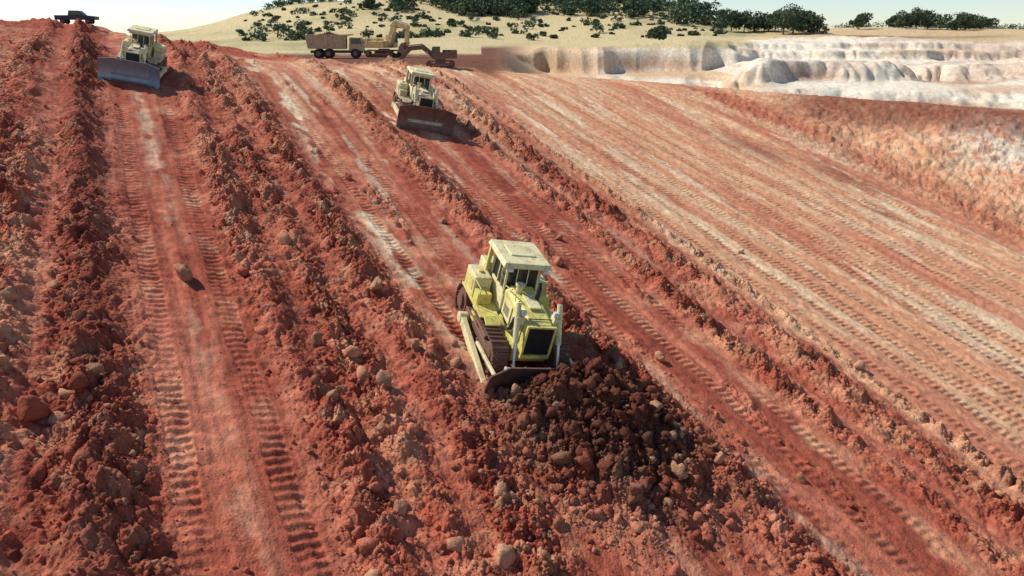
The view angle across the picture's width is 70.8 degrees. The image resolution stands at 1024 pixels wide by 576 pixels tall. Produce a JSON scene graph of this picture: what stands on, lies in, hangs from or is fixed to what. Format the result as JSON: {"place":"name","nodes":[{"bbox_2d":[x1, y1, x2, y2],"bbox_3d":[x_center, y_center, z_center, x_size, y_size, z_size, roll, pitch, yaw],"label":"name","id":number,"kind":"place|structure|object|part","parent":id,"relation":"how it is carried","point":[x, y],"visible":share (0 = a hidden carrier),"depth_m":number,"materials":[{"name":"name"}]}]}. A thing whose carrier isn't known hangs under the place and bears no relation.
{"place":"outdoors","nodes":[
{"label":"outdoors","id":0,"kind":"place"},
{"bbox_2d":[0,0,1023,575],"bbox_3d":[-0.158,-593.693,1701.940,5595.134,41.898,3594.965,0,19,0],"label":"ground","id":1,"kind":"structure","parent":0,"point":[804,170],"depth_m":42.26,"materials":[{"name":"soil"}]},
{"bbox_2d":[0,286,18,300],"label":"boulder","id":2,"kind":"object","parent":1,"relation":"on","point":[9,292],"visible":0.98,"depth_m":28.81,"materials":[{"name":"brown stone"}]},
{"bbox_2d":[17,394,51,423],"bbox_3d":[-16.105,4.058,24.148,0.783,1.139,1.056,7,21,20],"label":"boulder","id":3,"kind":"object","parent":1,"relation":"on","point":[31,408],"visible":0.99,"depth_m":23.88,"materials":[{"name":"red stone"}]},
{"bbox_2d":[46,280,60,288],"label":"boulder","id":4,"kind":"object","parent":1,"relation":"on","point":[53,284],"visible":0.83,"depth_m":30.97,"materials":[{"name":"brown stone"}]},
{"bbox_2d":[46,411,69,424],"bbox_3d":[-15.439,4.511,24.493,0.669,0.579,0.735,0,19,0],"label":"boulder","id":5,"kind":"object","parent":1,"relation":"on","point":[54,417],"visible":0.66,"depth_m":24.38,"materials":[{"name":"beige stone"}]},
{"bbox_2d":[54,10,98,23],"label":"pickup truck","id":6,"kind":"object","parent":1,"relation":"on","point":[73,15],"visible":0.99,"depth_m":85.46,"materials":[{"name":"blue metal"}]},
{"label":"windows","id":7,"kind":"part","parent":6,"relation":"part of","materials":[{"name":"grey glass"}]},
{"bbox_2d":[85,363,104,375],"bbox_3d":[-15.279,3.032,26.373,0.717,0.568,0.452,-15,24,-37],"label":"boulder","id":8,"kind":"object","parent":1,"relation":"on","point":[95,369],"visible":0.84,"depth_m":26.28,"materials":[{"name":"beige stone"}]},
{"bbox_2d":[97,25,166,89],"bbox_3d":[-31.067,-19.615,60.144,4.509,3.726,7.830,7,27,-17],"label":"bulldozer","id":9,"kind":"object","parent":1,"relation":"on","point":[140,59],"visible":1,"depth_m":58.13,"materials":[{"name":"metal"}]},
{"bbox_2d":[173,263,192,281],"bbox_3d":[-15.553,-0.708,34.081,0.776,0.950,1.142,-12,23,-30],"label":"boulder","id":10,"kind":"object","parent":1,"relation":"on","point":[184,272],"visible":0.98,"depth_m":33.83,"materials":[{"name":"brown stone"}]},
{"bbox_2d":[229,144,235,151],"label":"boulder","id":11,"kind":"object","parent":1,"relation":"on","point":[232,148],"visible":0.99,"depth_m":49.90,"materials":[{"name":"brown stone"}]},
{"bbox_2d":[277,230,291,244],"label":"boulder","id":12,"kind":"object","parent":1,"relation":"on","point":[283,238],"visible":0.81,"depth_m":39.18,"materials":[{"name":"brown stone"}]},
{"bbox_2d":[309,256,319,262],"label":"boulder","id":13,"kind":"object","parent":1,"relation":"on","point":[314,259],"visible":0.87,"depth_m":38.44,"materials":[{"name":"brown stone"}]},
{"bbox_2d":[311,331,321,345],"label":"boulder","id":14,"kind":"object","parent":1,"relation":"on","point":[316,338],"visible":1,"depth_m":31.85,"materials":[{"name":"beige stone"}]},
{"bbox_2d":[326,389,338,399],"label":"boulder","id":15,"kind":"object","parent":1,"relation":"on","point":[332,393],"visible":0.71,"depth_m":28.05,"materials":[{"name":"beige stone"}]},
{"bbox_2d":[305,33,365,58],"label":"dump truck","id":16,"kind":"object","parent":1,"relation":"on","point":[328,42],"visible":0.99,"depth_m":119.87,"materials":[{"name":"beige metal"}]},
{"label":"windows","id":17,"kind":"part","parent":16,"relation":"part of","materials":[{"name":"grey glass"}]},
{"bbox_2d":[344,171,351,179],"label":"boulder","id":18,"kind":"object","parent":1,"relation":"on","point":[347,176],"visible":1,"depth_m":50.51,"materials":[{"name":"brown stone"}]},
{"bbox_2d":[362,0,379,9],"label":"tree","id":19,"kind":"object","parent":1,"relation":"on","point":[369,4],"visible":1,"depth_m":305.95,"materials":[{"name":"green plant"}]},
{"bbox_2d":[370,276,381,290],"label":"boulder","id":20,"kind":"object","parent":1,"relation":"on","point":[376,283],"visible":1,"depth_m":36.60,"materials":[{"name":"brown stone"}]},
{"bbox_2d":[376,369,391,388],"bbox_3d":[-5.462,3.879,30.200,0.661,0.846,0.638,17,25,39],"label":"boulder","id":21,"kind":"object","parent":1,"relation":"on","point":[382,377],"visible":0.84,"depth_m":30.02,"materials":[{"name":"beige stone"}]},
{"bbox_2d":[363,19,409,57],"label":"excavator","id":22,"kind":"object","parent":1,"relation":"on","point":[391,41],"visible":0.86,"depth_m":125.54,"materials":[{"name":"metal"}]},
{"bbox_2d":[393,498,407,515],"bbox_3d":[-3.747,7.437,24.151,0.490,0.737,0.520,0,19,0],"label":"boulder","id":23,"kind":"object","parent":1,"relation":"on","point":[400,506],"visible":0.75,"depth_m":24.01,"materials":[{"name":"beige stone"}]},
{"bbox_2d":[409,339,419,348],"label":"boulder","id":24,"kind":"object","parent":1,"relation":"on","point":[414,343],"visible":0.98,"depth_m":32.76,"materials":[{"name":"beige stone"}]},
{"bbox_2d":[392,66,456,135],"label":"bulldozer","id":25,"kind":"object","parent":1,"relation":"on","point":[415,104],"visible":1,"depth_m":66.22,"materials":[{"name":"metal"}]},
{"bbox_2d":[398,43,456,66],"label":"excavator","id":26,"kind":"object","parent":1,"relation":"on","point":[437,55],"visible":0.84,"depth_m":96.33,"materials":[{"name":"metal"}]},
{"bbox_2d":[431,47,439,53],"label":"windows","id":27,"kind":"structure","parent":26,"relation":"in","point":[435,50],"depth_m":95.68,"materials":[{"name":"grey glass"}]},
{"bbox_2d":[464,464,479,479],"bbox_3d":[-1.452,6.828,26.630,0.604,0.529,0.443,13,23,32],"label":"boulder","id":28,"kind":"object","parent":1,"relation":"on","point":[471,471],"visible":1,"depth_m":26.49,"materials":[{"name":"red stone"}]},
{"bbox_2d":[496,543,516,569],"bbox_3d":[-0.230,8.770,23.525,0.577,0.733,1.019,11,22,29],"label":"boulder","id":29,"kind":"object","parent":1,"relation":"on","point":[506,556],"visible":0.95,"depth_m":23.36,"materials":[{"name":"beige stone"}]},
{"bbox_2d":[0,36,1016,575],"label":"soil lumps","id":30,"kind":"object","parent":1,"relation":"on","point":[70,450],"visible":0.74,"depth_m":27.24,"materials":[{"name":"brown soil"}]},
{"bbox_2d":[0,33,1023,575],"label":"soil clods","id":31,"kind":"object","parent":1,"relation":"on","point":[130,475],"visible":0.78,"depth_m":27.39,"materials":[{"name":"brown soil"}]},
{"bbox_2d":[455,239,572,392],"bbox_3d":[0.166,1.169,35.231,5.172,5.463,9.765,4,28,-22],"label":"bulldozer","id":32,"kind":"object","parent":1,"relation":"on","point":[505,313],"visible":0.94,"depth_m":33.94,"materials":[{"name":"metal"}]},
{"bbox_2d":[388,0,721,25],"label":"hilltop trees","id":33,"kind":"object","parent":1,"relation":"on","point":[700,12],"visible":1,"depth_m":291.92,"materials":[{"name":"green plant"}]},
{"bbox_2d":[554,256,560,266],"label":"boulder","id":34,"kind":"object","parent":1,"relation":"on","point":[557,261],"visible":0.99,"depth_m":45.84,"materials":[{"name":"brown stone"}]},
{"bbox_2d":[553,516,565,533],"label":"boulder","id":35,"kind":"object","parent":1,"relation":"on","point":[558,524],"visible":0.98,"depth_m":25.32,"materials":[{"name":"beige stone"}]},
{"bbox_2d":[583,308,591,315],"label":"boulder","id":36,"kind":"object","parent":1,"relation":"on","point":[588,312],"visible":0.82,"depth_m":40.67,"materials":[{"name":"beige stone"}]},
{"bbox_2d":[605,374,614,388],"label":"boulder","id":37,"kind":"object","parent":1,"relation":"on","point":[610,378],"visible":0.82,"depth_m":30.02,"materials":[{"name":"brown stone"}]},
{"bbox_2d":[479,348,751,575],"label":"spoil heap chunks","id":38,"kind":"object","parent":1,"relation":"on","point":[584,458],"visible":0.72,"depth_m":28.97,"materials":[{"name":"brown soil"}]},
{"bbox_2d":[399,310,853,575],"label":"spoil heap clods","id":39,"kind":"object","parent":1,"relation":"on","point":[718,487],"visible":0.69,"depth_m":28.53,"materials":[{"name":"brown soil"}]},
{"bbox_2d":[236,0,1023,41],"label":"scrub bushes","id":40,"kind":"object","parent":1,"relation":"on","point":[301,28],"visible":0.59,"depth_m":259.44,"materials":[{"name":"green plant"}]},
{"bbox_2d":[650,400,662,412],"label":"boulder","id":41,"kind":"object","parent":1,"relation":"on","point":[657,404],"visible":0.59,"depth_m":30.54,"materials":[{"name":"beige stone"}]},
{"bbox_2d":[647,25,669,39],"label":"bush","id":42,"kind":"object","parent":1,"relation":"on","point":[659,32],"visible":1,"depth_m":191.54,"materials":[{"name":"green plant"}]},
{"bbox_2d":[655,351,664,361],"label":"boulder","id":43,"kind":"object","parent":1,"relation":"on","point":[659,356],"visible":1,"depth_m":37.87,"materials":[{"name":"beige stone"}]},
{"bbox_2d":[713,451,724,464],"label":"boulder","id":44,"kind":"object","parent":1,"relation":"on","point":[718,459],"visible":1,"depth_m":29.76,"materials":[{"name":"beige stone"}]},
{"bbox_2d":[711,8,733,29],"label":"tree","id":45,"kind":"object","parent":1,"relation":"on","point":[723,17],"visible":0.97,"depth_m":244.63,"materials":[{"name":"green plant"}]},
{"bbox_2d":[728,10,743,31],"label":"tree","id":46,"kind":"object","parent":1,"relation":"on","point":[735,23],"visible":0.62,"depth_m":249.18,"materials":[{"name":"green plant"}]},
{"bbox_2d":[736,248,743,253],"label":"boulder","id":47,"kind":"object","parent":1,"relation":"on","point":[740,251],"visible":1,"depth_m":55.67,"materials":[{"name":"beige stone"}]},
{"bbox_2d":[731,12,756,31],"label":"tree","id":48,"kind":"object","parent":1,"relation":"on","point":[750,21],"visible":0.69,"depth_m":249.70,"materials":[{"name":"green plant"}]},
{"bbox_2d":[742,9,769,31],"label":"tree","id":49,"kind":"object","parent":1,"relation":"on","point":[757,15],"visible":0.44,"depth_m":256.69,"materials":[{"name":"green plant"}]},
{"bbox_2d":[746,12,775,31],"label":"tree","id":50,"kind":"object","parent":1,"relation":"on","point":[759,25],"visible":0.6,"depth_m":253.82,"materials":[{"name":"green plant"}]},
{"bbox_2d":[767,9,802,34],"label":"tree","id":51,"kind":"object","parent":1,"relation":"on","point":[783,19],"visible":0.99,"depth_m":239.07,"materials":[{"name":"green plant"}]},
{"bbox_2d":[777,3,815,33],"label":"tree","id":52,"kind":"object","parent":1,"relation":"on","point":[802,15],"visible":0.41,"depth_m":244.26,"materials":[{"name":"green plant"}]},
{"bbox_2d":[796,472,805,483],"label":"boulder","id":53,"kind":"object","parent":1,"relation":"on","point":[800,478],"visible":1,"depth_m":31.48,"materials":[{"name":"beige stone"}]},
{"bbox_2d":[794,14,829,33],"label":"tree","id":54,"kind":"object","parent":1,"relation":"on","point":[817,21],"visible":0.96,"depth_m":241.51,"materials":[{"name":"green plant"}]},
{"bbox_2d":[854,360,865,369],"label":"boulder","id":55,"kind":"object","parent":1,"relation":"on","point":[859,364],"visible":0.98,"depth_m":42.41,"materials":[{"name":"beige stone"}]},
{"bbox_2d":[849,12,873,28],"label":"tree","id":56,"kind":"object","parent":1,"relation":"on","point":[861,19],"visible":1,"depth_m":279.71,"materials":[{"name":"green plant"}]},
{"bbox_2d":[885,15,897,27],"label":"tree","id":57,"kind":"object","parent":1,"relation":"on","point":[890,21],"visible":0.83,"depth_m":289.68,"materials":[{"name":"green plant"}]},
{"bbox_2d":[893,10,924,27],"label":"tree","id":58,"kind":"object","parent":1,"relation":"on","point":[905,19],"visible":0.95,"depth_m":279.04,"materials":[{"name":"green plant"}]},
{"bbox_2d":[910,7,933,28],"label":"tree","id":59,"kind":"object","parent":1,"relation":"on","point":[921,22],"visible":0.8,"depth_m":279.33,"materials":[{"name":"green plant"}]},
{"bbox_2d":[922,9,941,28],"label":"tree","id":60,"kind":"object","parent":1,"relation":"on","point":[933,14],"visible":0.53,"depth_m":283.45,"materials":[{"name":"green plant"}]},
{"bbox_2d":[935,11,974,29],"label":"tree","id":61,"kind":"object","parent":1,"relation":"on","point":[963,21],"visible":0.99,"depth_m":279.28,"materials":[{"name":"green plant"}]},
{"bbox_2d":[960,12,986,28],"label":"tree","id":62,"kind":"object","parent":1,"relation":"on","point":[979,20],"visible":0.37,"depth_m":285.32,"materials":[{"name":"green plant"}]},
{"bbox_2d":[974,17,999,28],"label":"tree","id":63,"kind":"object","parent":1,"relation":"on","point":[989,22],"visible":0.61,"depth_m":288.72,"materials":[{"name":"green plant"}]},
{"bbox_2d":[0,0,1023,34],"label":"sky","id":64,"kind":"structure","parent":0,"point":[114,15],"materials":[{"name":"white"}]}
]}

